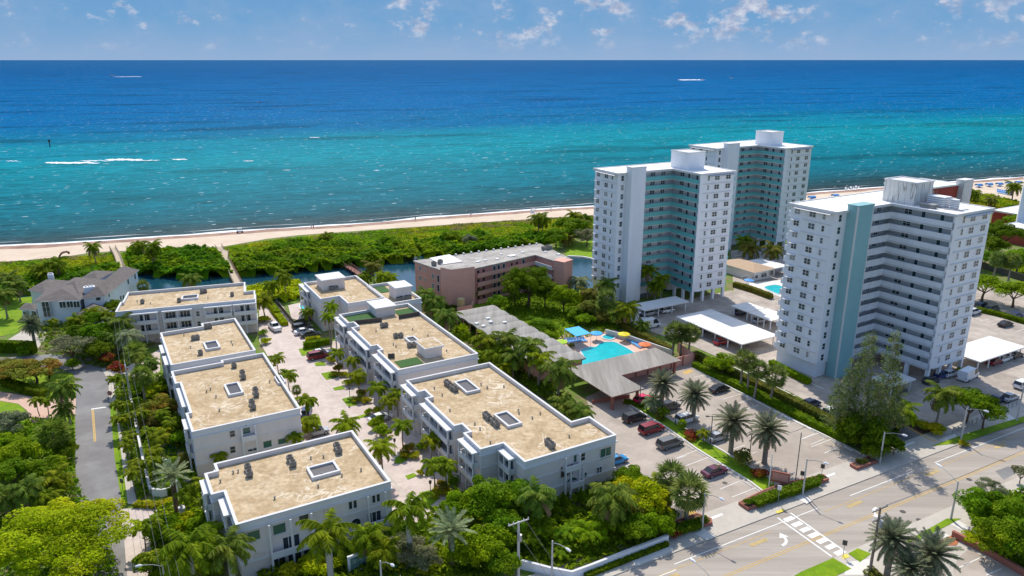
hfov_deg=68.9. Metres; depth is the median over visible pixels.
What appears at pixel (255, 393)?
air conditioner
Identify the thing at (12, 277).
coconut palm
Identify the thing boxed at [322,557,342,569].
shrub
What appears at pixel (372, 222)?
surf foam
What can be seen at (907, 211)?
corridor window
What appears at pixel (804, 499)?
new pavement slab
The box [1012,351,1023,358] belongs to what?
parked car
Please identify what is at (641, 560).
new pavement slab
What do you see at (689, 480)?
fan palm
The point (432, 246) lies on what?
mangrove thicket
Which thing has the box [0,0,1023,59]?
sky
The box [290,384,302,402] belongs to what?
fan palm
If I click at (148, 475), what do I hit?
overhead wire
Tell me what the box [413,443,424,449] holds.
shrub
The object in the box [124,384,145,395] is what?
shrub
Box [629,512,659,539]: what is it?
broadleaf tree
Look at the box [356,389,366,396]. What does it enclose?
shrub
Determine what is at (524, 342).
coconut palm
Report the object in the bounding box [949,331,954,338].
window
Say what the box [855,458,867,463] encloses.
shrub
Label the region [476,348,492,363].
coconut palm
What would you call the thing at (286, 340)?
paver lane
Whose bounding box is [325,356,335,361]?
shrub
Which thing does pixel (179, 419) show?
shrub
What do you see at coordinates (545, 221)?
coconut palm
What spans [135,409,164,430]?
broadleaf tree
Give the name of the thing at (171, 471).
date palm
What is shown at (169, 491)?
hedge
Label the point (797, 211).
window
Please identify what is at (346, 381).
shrub
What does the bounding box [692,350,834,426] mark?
hedge
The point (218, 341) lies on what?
townhouse block
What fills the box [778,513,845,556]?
zebra crossing
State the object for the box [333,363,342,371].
shrub
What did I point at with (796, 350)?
window
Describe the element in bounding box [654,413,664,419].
shrub
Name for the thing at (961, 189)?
red apartments
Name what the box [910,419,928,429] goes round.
shrub
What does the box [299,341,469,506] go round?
paver lane
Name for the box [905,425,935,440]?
driveway kerb
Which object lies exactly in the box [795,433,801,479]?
lamp post
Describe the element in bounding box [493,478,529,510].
broadleaf tree
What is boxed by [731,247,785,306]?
tower parking
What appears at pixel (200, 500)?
palm
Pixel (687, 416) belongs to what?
parked car
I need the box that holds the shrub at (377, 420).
[368,415,384,426]
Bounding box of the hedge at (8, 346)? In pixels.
[0,340,37,353]
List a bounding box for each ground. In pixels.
[0,177,1023,575]
[474,288,616,334]
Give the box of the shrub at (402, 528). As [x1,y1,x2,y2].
[387,520,424,537]
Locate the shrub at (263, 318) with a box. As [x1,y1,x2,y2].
[258,316,270,320]
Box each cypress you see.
[550,504,557,513]
[560,493,567,507]
[565,506,572,516]
[577,488,584,505]
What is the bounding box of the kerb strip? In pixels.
[313,367,407,498]
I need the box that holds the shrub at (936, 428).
[923,422,946,435]
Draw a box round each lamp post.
[706,415,717,444]
[768,454,772,487]
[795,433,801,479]
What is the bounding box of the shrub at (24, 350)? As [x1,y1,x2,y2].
[16,346,34,355]
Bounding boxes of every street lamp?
[135,564,164,574]
[379,560,394,575]
[551,540,570,575]
[689,558,708,575]
[701,493,723,529]
[802,458,828,494]
[879,432,907,463]
[936,463,958,519]
[960,408,988,438]
[1016,386,1023,420]
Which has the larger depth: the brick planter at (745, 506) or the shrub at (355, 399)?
the shrub at (355, 399)
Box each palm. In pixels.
[0,269,23,290]
[0,288,18,317]
[0,483,21,516]
[1,277,30,302]
[2,473,45,508]
[17,312,43,344]
[26,262,52,278]
[27,396,43,415]
[29,487,64,509]
[33,266,54,280]
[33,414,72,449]
[37,462,76,494]
[38,395,54,414]
[42,256,67,275]
[44,376,82,424]
[46,317,58,332]
[50,401,76,422]
[63,312,86,327]
[80,306,103,324]
[83,241,101,262]
[97,307,115,321]
[100,312,136,330]
[100,328,122,353]
[105,375,120,390]
[109,399,122,414]
[109,414,125,434]
[113,389,129,400]
[114,329,144,351]
[114,373,125,389]
[117,400,133,412]
[117,437,136,459]
[118,376,131,395]
[118,413,134,430]
[119,429,139,451]
[121,466,141,491]
[122,340,147,378]
[124,347,145,381]
[124,458,142,481]
[129,240,147,253]
[129,363,153,400]
[129,407,151,433]
[129,460,147,485]
[129,518,153,550]
[135,351,158,373]
[136,279,149,290]
[136,548,162,572]
[139,426,157,447]
[140,357,160,381]
[140,456,161,483]
[142,239,162,259]
[142,250,158,262]
[142,444,163,469]
[142,514,163,544]
[146,429,172,456]
[150,456,193,512]
[152,407,170,420]
[155,524,221,575]
[160,416,180,431]
[160,554,208,575]
[173,485,196,516]
[177,273,202,286]
[189,476,204,509]
[193,520,228,553]
[195,493,202,506]
[204,524,256,575]
[209,451,228,462]
[256,292,273,315]
[261,280,282,294]
[267,352,285,372]
[272,268,293,291]
[278,368,298,392]
[285,431,303,444]
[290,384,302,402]
[294,393,318,415]
[295,507,359,575]
[298,306,315,323]
[301,414,319,439]
[301,416,320,438]
[319,311,335,347]
[320,231,333,239]
[323,299,339,339]
[328,348,345,363]
[328,410,361,435]
[343,356,362,370]
[345,368,366,388]
[349,522,391,560]
[357,270,373,284]
[361,259,384,283]
[363,435,397,470]
[363,535,401,570]
[366,381,387,406]
[373,270,391,283]
[378,392,399,420]
[381,491,434,565]
[382,273,398,281]
[388,388,405,415]
[390,418,413,446]
[414,286,434,312]
[419,431,441,458]
[420,288,447,319]
[420,456,446,488]
[427,505,476,572]
[431,308,463,331]
[436,456,457,486]
[452,323,470,341]
[468,329,498,349]
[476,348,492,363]
[482,343,511,366]
[491,327,520,349]
[495,359,512,376]
[500,344,527,377]
[513,528,543,548]
[514,336,548,378]
[514,475,556,519]
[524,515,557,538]
[525,345,556,385]
[527,212,548,230]
[537,213,551,230]
[537,356,580,395]
[544,540,574,560]
[547,391,574,417]
[550,522,583,544]
[560,235,576,246]
[563,401,595,420]
[564,209,583,218]
[568,276,590,293]
[569,519,609,546]
[576,285,600,301]
[580,218,591,230]
[583,300,603,316]
[586,481,638,533]
[586,511,623,536]
[595,276,619,297]
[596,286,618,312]
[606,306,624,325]
[614,300,641,323]
[633,317,651,332]
[640,393,665,413]
[641,264,659,297]
[641,471,669,502]
[644,282,666,299]
[648,367,680,406]
[650,271,670,298]
[653,483,682,505]
[654,459,687,506]
[657,407,670,416]
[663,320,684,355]
[666,468,711,520]
[674,323,692,354]
[677,378,711,422]
[677,418,686,429]
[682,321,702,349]
[696,427,710,441]
[712,400,753,454]
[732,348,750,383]
[734,234,753,251]
[738,240,761,259]
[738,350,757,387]
[745,408,788,464]
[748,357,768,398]
[759,240,783,260]
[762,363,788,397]
[863,513,919,575]
[882,402,907,429]
[886,546,934,575]
[888,399,922,432]
[905,525,964,575]
[922,380,962,421]
[970,189,982,200]
[982,195,999,206]
[988,250,1007,275]
[1002,252,1022,281]
[1004,180,1023,199]
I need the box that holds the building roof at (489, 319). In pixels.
[455,305,585,381]
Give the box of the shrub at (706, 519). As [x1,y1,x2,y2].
[700,515,709,522]
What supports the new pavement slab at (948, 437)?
on the pavement at (735, 516)
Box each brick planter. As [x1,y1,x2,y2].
[673,513,711,526]
[738,474,828,510]
[850,456,877,469]
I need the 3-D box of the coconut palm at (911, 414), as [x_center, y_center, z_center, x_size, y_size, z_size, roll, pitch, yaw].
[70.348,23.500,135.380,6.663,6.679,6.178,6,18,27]
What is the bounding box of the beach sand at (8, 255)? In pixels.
[0,179,1023,261]
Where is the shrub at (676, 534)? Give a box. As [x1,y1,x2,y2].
[670,529,682,537]
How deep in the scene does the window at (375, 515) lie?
104.72 m
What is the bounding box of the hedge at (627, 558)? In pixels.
[584,540,669,575]
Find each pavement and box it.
[102,368,159,402]
[117,423,136,503]
[530,398,1023,575]
[793,475,1023,575]
[837,483,1023,575]
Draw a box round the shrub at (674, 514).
[658,507,679,519]
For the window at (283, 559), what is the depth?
99.03 m
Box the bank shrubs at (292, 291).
[245,278,302,303]
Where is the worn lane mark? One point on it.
(760, 541)
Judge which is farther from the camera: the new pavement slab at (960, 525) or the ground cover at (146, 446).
the ground cover at (146, 446)
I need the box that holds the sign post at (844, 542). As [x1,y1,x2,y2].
[842,540,847,554]
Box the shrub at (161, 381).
[155,379,170,392]
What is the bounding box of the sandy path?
[25,252,61,260]
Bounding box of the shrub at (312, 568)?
[297,554,326,575]
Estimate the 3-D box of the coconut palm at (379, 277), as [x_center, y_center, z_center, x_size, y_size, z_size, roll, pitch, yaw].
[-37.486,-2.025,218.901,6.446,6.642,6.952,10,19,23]
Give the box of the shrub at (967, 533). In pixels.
[961,530,981,546]
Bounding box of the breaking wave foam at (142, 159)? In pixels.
[10,76,699,170]
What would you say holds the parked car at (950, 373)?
on the tower parking at (999, 379)
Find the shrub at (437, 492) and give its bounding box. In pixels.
[431,487,442,497]
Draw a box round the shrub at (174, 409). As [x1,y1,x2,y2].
[166,399,177,413]
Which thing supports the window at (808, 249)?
in the condo tower at (889, 259)
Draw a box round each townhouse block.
[115,282,258,343]
[159,318,255,397]
[171,352,302,477]
[199,430,392,575]
[298,272,385,330]
[333,298,478,410]
[366,280,421,311]
[400,362,617,511]
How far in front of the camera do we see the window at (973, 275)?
155.30 m
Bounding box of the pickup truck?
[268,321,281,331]
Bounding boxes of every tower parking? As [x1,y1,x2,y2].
[633,282,1023,426]
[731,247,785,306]
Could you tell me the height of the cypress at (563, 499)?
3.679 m
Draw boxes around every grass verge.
[794,558,850,575]
[848,548,870,561]
[908,518,960,540]
[932,416,1023,445]
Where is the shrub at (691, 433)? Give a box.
[683,429,699,440]
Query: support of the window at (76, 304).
in the white house at (60, 300)
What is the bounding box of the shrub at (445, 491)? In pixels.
[442,488,451,494]
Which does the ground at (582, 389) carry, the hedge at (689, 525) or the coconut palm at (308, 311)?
the coconut palm at (308, 311)
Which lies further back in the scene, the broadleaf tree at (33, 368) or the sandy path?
the sandy path
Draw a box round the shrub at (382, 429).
[372,423,392,435]
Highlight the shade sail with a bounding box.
[564,326,590,348]
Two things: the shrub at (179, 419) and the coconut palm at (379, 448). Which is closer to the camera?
the coconut palm at (379, 448)
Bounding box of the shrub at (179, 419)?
[161,413,181,427]
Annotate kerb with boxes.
[622,400,762,489]
[656,410,776,482]
[692,368,811,429]
[733,367,790,393]
[793,419,864,455]
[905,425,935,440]
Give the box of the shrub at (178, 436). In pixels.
[167,430,185,446]
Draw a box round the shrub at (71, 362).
[64,358,81,369]
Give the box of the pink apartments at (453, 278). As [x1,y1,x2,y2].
[413,243,573,307]
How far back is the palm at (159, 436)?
125.19 m
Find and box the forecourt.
[8,330,47,347]
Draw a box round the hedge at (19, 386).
[0,377,49,397]
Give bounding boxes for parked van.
[630,311,646,323]
[638,317,660,327]
[956,366,978,381]
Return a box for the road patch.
[996,466,1013,479]
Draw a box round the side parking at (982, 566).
[953,549,1019,575]
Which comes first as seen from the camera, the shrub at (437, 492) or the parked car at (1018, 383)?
the shrub at (437, 492)
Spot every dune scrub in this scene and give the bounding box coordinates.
[0,216,593,275]
[970,193,1019,208]
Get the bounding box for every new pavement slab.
[632,545,673,565]
[695,529,714,539]
[795,494,812,503]
[844,559,869,574]
[940,434,956,444]
[951,520,970,529]
[1004,415,1014,420]
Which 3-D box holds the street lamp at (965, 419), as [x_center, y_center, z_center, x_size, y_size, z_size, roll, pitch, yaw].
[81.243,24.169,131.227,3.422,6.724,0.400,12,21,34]
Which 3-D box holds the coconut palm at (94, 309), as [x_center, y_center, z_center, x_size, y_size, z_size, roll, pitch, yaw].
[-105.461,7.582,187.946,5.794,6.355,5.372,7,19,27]
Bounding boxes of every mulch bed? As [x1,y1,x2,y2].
[848,434,896,453]
[908,424,930,433]
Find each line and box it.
[92,410,95,441]
[620,319,1023,574]
[658,433,1023,575]
[660,428,1022,575]
[710,513,722,518]
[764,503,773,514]
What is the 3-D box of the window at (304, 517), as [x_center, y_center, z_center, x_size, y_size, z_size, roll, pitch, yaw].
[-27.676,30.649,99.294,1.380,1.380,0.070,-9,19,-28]
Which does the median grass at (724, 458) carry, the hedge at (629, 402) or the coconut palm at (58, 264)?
the hedge at (629, 402)
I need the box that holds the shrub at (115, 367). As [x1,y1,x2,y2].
[106,361,127,372]
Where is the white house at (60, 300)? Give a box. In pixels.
[19,266,138,323]
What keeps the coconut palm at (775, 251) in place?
on the ground at (582, 389)
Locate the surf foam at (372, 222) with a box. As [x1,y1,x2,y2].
[0,174,1023,245]
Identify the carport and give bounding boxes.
[635,296,688,315]
[676,309,775,348]
[731,302,764,319]
[748,258,784,275]
[748,308,778,328]
[871,372,915,396]
[964,336,1023,367]
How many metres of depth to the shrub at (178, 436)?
129.18 m
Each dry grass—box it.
[0,254,106,265]
[311,215,593,238]
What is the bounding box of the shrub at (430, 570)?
[417,565,433,574]
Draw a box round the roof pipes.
[942,208,968,210]
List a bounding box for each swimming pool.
[580,341,633,363]
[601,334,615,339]
[763,284,781,294]
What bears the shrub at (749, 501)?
in the brick planter at (745, 506)
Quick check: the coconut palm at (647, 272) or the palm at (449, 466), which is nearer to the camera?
the palm at (449, 466)
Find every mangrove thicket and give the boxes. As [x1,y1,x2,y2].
[0,260,122,295]
[126,244,233,278]
[231,235,420,276]
[413,227,560,258]
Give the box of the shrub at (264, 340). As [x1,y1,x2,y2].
[260,337,271,343]
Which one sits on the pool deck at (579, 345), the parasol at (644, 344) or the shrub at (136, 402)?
the parasol at (644, 344)
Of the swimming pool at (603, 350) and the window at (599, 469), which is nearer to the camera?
the window at (599, 469)
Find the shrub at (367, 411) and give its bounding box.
[364,408,371,414]
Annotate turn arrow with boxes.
[780,533,788,545]
[872,507,880,517]
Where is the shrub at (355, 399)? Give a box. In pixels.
[351,396,361,402]
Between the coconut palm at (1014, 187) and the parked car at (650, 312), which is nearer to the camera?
the parked car at (650, 312)
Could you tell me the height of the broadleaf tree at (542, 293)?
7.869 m
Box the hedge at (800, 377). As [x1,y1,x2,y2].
[768,359,811,384]
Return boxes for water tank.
[457,297,464,306]
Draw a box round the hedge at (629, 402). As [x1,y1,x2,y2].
[623,398,644,407]
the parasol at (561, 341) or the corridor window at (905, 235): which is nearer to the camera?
the corridor window at (905, 235)
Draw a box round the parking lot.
[586,364,865,520]
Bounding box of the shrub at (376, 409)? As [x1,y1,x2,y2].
[372,406,381,412]
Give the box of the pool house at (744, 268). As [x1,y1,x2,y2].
[726,258,775,280]
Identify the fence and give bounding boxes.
[275,299,293,323]
[294,317,312,322]
[952,397,1023,433]
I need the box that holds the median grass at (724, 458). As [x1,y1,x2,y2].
[630,399,773,488]
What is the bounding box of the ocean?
[0,60,1023,244]
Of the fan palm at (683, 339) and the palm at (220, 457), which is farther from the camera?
the fan palm at (683, 339)
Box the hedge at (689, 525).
[674,516,704,534]
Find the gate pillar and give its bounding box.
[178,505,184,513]
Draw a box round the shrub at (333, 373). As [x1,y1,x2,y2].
[330,371,339,375]
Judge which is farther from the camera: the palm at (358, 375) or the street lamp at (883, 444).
the palm at (358, 375)
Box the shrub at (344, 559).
[339,552,353,566]
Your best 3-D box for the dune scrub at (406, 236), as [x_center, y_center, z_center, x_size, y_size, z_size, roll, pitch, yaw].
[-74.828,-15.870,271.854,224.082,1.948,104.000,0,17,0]
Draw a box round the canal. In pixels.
[16,254,665,302]
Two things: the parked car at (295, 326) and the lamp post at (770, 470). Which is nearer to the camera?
the lamp post at (770, 470)
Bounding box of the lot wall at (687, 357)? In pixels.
[623,343,694,378]
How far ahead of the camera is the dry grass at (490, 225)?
303.07 m
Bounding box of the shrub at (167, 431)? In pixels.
[153,426,175,439]
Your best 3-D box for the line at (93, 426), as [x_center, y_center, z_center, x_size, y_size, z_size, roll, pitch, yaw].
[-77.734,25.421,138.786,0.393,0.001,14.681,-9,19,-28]
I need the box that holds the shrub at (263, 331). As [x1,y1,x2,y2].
[257,329,267,335]
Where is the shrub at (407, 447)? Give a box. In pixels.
[400,442,414,452]
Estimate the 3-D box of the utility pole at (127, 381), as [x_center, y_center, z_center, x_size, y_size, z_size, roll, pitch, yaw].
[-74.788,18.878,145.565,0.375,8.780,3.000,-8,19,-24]
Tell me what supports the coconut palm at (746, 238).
on the ground at (582, 389)
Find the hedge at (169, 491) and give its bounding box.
[150,484,171,495]
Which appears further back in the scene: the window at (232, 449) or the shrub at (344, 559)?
the window at (232, 449)
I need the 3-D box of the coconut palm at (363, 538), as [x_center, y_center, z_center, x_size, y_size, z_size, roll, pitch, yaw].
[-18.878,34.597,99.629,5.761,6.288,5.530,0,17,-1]
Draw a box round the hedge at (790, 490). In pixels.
[751,476,820,506]
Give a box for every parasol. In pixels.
[557,339,567,343]
[591,331,602,340]
[618,332,629,341]
[638,342,650,348]
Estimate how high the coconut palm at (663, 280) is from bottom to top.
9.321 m
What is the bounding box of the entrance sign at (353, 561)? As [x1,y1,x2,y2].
[347,553,377,572]
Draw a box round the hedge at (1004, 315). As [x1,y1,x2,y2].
[975,306,1023,323]
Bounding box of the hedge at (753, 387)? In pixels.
[714,371,814,418]
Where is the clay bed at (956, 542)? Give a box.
[939,536,958,544]
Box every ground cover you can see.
[0,414,119,575]
[34,311,157,366]
[114,371,202,499]
[149,492,225,575]
[256,476,669,575]
[419,296,589,416]
[497,289,619,338]
[836,409,904,445]
[961,486,1023,567]
[1001,263,1023,273]
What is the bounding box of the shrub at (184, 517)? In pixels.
[168,511,194,539]
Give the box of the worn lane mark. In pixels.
[670,443,1006,575]
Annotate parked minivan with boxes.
[637,420,665,435]
[655,434,684,450]
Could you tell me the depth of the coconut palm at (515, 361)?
156.26 m
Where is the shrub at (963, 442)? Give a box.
[958,439,970,446]
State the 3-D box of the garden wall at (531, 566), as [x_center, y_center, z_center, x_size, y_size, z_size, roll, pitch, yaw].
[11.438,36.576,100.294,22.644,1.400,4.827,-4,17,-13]
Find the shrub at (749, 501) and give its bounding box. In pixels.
[743,498,753,504]
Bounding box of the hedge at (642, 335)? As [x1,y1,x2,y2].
[618,321,671,348]
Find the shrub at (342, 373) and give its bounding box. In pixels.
[338,371,347,376]
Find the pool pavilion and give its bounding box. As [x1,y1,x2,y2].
[569,348,680,409]
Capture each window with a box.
[41,301,51,316]
[59,301,66,307]
[66,301,73,307]
[73,301,79,307]
[229,430,235,437]
[229,446,235,453]
[242,425,250,434]
[246,529,260,542]
[254,551,265,563]
[263,439,271,447]
[271,556,285,569]
[272,521,286,535]
[277,437,285,444]
[287,551,301,561]
[298,514,308,523]
[323,505,333,513]
[348,501,352,509]
[351,518,360,528]
[353,500,357,508]
[367,509,381,521]
[371,494,375,503]
[376,493,380,502]
[560,463,573,478]
[581,452,585,460]
[596,466,601,472]
[600,446,611,459]
[789,255,795,260]
[790,244,796,249]
[792,232,797,237]
[793,220,798,226]
[793,346,799,353]
[794,209,800,214]
[794,336,800,343]
[796,325,802,332]
[797,314,803,320]
[798,303,804,310]
[799,291,806,298]
[801,280,807,287]
[802,269,808,276]
[803,257,810,264]
[805,246,811,253]
[806,234,813,241]
[807,222,814,229]
[809,211,815,217]
[893,278,901,283]
[895,267,902,271]
[897,256,904,260]
[899,244,906,249]
[900,233,908,237]
[902,221,910,225]
[904,208,912,214]
[945,353,950,360]
[947,342,952,349]
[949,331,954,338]
[951,320,956,327]
[953,309,958,315]
[955,297,960,304]
[957,286,962,293]
[959,274,964,281]
[961,262,967,269]
[962,317,967,323]
[963,251,969,257]
[964,306,969,312]
[966,239,971,245]
[966,294,972,301]
[968,227,973,233]
[969,283,974,289]
[971,271,976,278]
[973,260,978,266]
[975,248,980,255]
[977,236,983,243]
[980,224,985,231]
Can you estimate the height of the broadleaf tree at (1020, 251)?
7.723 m
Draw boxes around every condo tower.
[591,149,736,302]
[688,130,813,249]
[774,176,994,378]
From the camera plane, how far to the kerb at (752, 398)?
149.01 m
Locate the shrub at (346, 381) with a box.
[341,379,353,384]
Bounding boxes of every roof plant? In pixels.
[919,202,938,208]
[927,194,951,207]
[950,199,959,209]
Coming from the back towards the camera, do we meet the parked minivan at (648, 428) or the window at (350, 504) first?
the parked minivan at (648, 428)
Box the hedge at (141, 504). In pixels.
[131,496,172,508]
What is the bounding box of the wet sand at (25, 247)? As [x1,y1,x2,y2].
[0,178,1023,248]
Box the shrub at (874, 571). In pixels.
[863,565,883,575]
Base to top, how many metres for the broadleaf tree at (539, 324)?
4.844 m
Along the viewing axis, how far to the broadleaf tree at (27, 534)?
94.20 m
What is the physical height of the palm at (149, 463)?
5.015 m
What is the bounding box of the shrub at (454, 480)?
[447,474,460,487]
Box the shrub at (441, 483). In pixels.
[435,479,450,488]
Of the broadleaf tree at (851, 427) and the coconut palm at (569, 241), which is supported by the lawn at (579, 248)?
the coconut palm at (569, 241)
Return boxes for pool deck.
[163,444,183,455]
[288,303,303,319]
[559,328,650,352]
[747,280,781,296]
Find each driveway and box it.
[0,392,75,422]
[897,426,922,441]
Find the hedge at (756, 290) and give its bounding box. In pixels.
[732,282,773,298]
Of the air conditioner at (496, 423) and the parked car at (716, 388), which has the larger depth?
the parked car at (716, 388)
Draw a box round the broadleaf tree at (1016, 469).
[1011,465,1023,483]
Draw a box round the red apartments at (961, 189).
[883,178,973,203]
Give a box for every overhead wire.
[120,368,160,573]
[126,371,169,573]
[130,364,178,572]
[878,450,1022,508]
[890,453,1015,503]
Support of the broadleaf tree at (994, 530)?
on the ground at (582, 389)
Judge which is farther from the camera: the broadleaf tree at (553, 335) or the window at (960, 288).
the broadleaf tree at (553, 335)
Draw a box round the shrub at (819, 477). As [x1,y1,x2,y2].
[815,474,823,479]
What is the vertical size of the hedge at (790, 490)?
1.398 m
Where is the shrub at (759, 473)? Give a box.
[749,468,769,477]
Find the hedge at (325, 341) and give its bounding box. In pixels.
[303,337,331,348]
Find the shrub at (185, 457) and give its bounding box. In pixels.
[174,452,193,467]
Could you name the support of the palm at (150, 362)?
on the ground at (582, 389)
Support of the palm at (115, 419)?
on the pavement at (131, 495)
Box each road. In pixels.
[0,354,126,575]
[615,422,1023,575]
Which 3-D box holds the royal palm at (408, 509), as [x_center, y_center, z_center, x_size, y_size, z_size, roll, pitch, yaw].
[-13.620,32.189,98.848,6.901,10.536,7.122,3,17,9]
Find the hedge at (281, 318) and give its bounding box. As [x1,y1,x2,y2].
[270,308,288,325]
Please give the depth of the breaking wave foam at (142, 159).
505.74 m
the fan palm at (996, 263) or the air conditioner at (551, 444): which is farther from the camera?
the fan palm at (996, 263)
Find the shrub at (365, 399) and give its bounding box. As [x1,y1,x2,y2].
[360,396,372,402]
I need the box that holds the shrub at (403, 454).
[398,450,409,456]
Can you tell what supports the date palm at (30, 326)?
on the ground at (582, 389)
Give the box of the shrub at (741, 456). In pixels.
[733,447,752,467]
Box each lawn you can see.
[0,297,31,335]
[0,373,49,391]
[0,401,74,452]
[48,373,75,394]
[110,407,127,502]
[136,399,169,484]
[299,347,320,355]
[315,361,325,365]
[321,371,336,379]
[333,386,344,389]
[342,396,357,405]
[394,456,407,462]
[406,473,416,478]
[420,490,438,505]
[480,522,633,566]
[555,241,564,249]
[565,240,592,257]
[986,264,1023,275]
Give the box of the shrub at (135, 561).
[131,553,166,575]
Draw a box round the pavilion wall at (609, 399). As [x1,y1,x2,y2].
[592,394,629,403]
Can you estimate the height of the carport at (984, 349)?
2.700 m
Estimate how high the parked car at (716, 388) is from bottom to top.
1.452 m
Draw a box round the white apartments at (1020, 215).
[1016,183,1023,221]
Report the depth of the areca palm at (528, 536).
101.68 m
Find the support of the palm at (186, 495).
on the paver lane at (135, 546)
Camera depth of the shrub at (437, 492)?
116.01 m
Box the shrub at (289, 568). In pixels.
[278,561,303,575]
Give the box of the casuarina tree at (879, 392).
[818,329,910,435]
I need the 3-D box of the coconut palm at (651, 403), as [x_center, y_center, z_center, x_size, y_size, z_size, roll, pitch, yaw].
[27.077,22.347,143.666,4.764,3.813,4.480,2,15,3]
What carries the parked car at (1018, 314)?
on the tower parking at (999, 379)
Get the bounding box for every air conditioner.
[231,362,236,367]
[240,373,245,379]
[244,463,250,469]
[245,468,252,477]
[248,398,254,403]
[250,403,255,409]
[253,391,258,397]
[286,454,293,462]
[289,459,296,467]
[333,441,339,448]
[335,446,342,454]
[452,385,458,392]
[485,413,491,420]
[490,417,496,424]
[493,420,499,427]
[541,245,551,250]
[544,437,551,445]
[548,441,555,448]
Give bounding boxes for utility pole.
[124,361,131,397]
[508,517,528,575]
[868,504,887,571]
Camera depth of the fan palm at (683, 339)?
168.87 m
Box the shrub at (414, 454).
[407,450,419,458]
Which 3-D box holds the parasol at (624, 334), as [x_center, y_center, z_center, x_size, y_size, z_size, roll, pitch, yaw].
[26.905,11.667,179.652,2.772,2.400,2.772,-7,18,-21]
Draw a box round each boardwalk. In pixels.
[109,245,124,266]
[215,244,241,282]
[343,261,362,274]
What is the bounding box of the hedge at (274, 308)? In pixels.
[269,302,280,312]
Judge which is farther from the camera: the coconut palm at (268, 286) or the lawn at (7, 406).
the coconut palm at (268, 286)
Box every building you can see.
[991,205,1018,223]
[1001,220,1023,245]
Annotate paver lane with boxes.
[120,501,201,575]
[127,349,159,372]
[259,301,458,525]
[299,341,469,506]
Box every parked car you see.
[291,322,311,330]
[293,327,312,335]
[299,330,320,337]
[301,406,311,416]
[305,425,329,437]
[306,350,328,360]
[312,348,329,352]
[367,412,392,421]
[615,453,628,464]
[621,410,647,423]
[633,393,651,402]
[641,310,656,316]
[656,399,680,409]
[659,307,674,313]
[674,411,699,424]
[700,464,728,478]
[704,431,729,443]
[708,383,730,393]
[713,337,729,345]
[735,309,746,315]
[752,317,767,323]
[803,397,821,405]
[822,405,844,413]
[888,387,907,394]
[921,375,940,385]
[933,370,946,379]
[944,368,957,378]
[972,307,981,315]
[974,301,987,307]
[985,303,1000,310]
[985,358,1003,365]
[991,393,1004,404]
[997,320,1013,327]
[997,355,1011,361]
[1001,392,1019,402]
[1010,311,1023,316]
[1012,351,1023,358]
[1012,377,1023,389]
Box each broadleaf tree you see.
[0,357,16,364]
[0,359,26,378]
[0,410,31,432]
[0,432,23,447]
[0,437,49,462]
[0,457,34,482]
[0,496,141,575]
[8,357,62,383]
[21,454,67,477]
[47,334,96,358]
[51,439,79,457]
[61,323,94,337]
[77,322,113,352]
[82,339,115,361]
[84,312,103,323]
[103,299,121,312]
[135,393,176,413]
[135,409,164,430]
[139,382,167,396]
[142,513,188,542]
[182,510,211,536]
[384,532,425,562]
[405,544,443,570]
[439,490,477,519]
[440,230,460,240]
[441,531,482,566]
[461,474,519,522]
[461,523,516,564]
[462,234,477,241]
[481,508,527,547]
[486,294,509,307]
[488,548,521,575]
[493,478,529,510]
[500,266,552,305]
[500,277,529,302]
[525,316,558,331]
[531,282,559,305]
[544,330,560,339]
[545,227,568,247]
[546,284,582,310]
[551,216,589,235]
[565,306,584,319]
[573,228,592,246]
[574,313,595,326]
[576,300,603,315]
[578,213,592,221]
[594,310,611,323]
[611,464,644,481]
[612,475,649,496]
[618,512,657,539]
[622,473,650,480]
[622,497,648,516]
[626,480,672,514]
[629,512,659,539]
[644,507,675,537]
[702,352,736,372]
[829,420,864,444]
[836,412,899,446]
[860,433,892,458]
[948,387,1000,423]
[951,486,1011,518]
[968,395,1008,428]
[970,515,1023,553]
[975,476,1010,495]
[976,491,1023,521]
[977,274,1011,300]
[981,249,999,269]
[985,236,1011,251]
[985,515,1023,561]
[987,219,1023,240]
[988,281,1023,307]
[1002,214,1016,222]
[1004,248,1023,271]
[1011,465,1023,483]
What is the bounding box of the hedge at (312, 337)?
[305,335,320,340]
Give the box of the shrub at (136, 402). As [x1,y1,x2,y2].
[125,397,142,410]
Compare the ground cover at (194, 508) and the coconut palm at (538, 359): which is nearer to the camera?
the ground cover at (194, 508)
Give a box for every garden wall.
[125,376,149,485]
[148,484,170,496]
[520,534,668,575]
[567,255,591,259]
[605,329,672,354]
[951,530,1023,575]
[982,262,1023,281]
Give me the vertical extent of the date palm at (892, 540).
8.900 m
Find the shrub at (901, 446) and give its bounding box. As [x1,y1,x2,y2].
[890,437,905,454]
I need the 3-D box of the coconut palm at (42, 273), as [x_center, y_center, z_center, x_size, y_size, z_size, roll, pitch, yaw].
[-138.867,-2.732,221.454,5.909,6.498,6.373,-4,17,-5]
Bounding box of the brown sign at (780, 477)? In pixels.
[770,470,789,484]
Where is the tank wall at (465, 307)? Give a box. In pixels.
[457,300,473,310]
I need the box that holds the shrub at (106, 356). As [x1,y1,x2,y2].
[98,352,115,365]
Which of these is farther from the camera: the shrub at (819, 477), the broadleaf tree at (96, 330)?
the broadleaf tree at (96, 330)
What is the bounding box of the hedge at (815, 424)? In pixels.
[691,361,841,441]
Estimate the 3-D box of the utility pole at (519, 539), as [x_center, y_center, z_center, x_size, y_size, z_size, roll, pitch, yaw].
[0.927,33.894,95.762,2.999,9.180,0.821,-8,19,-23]

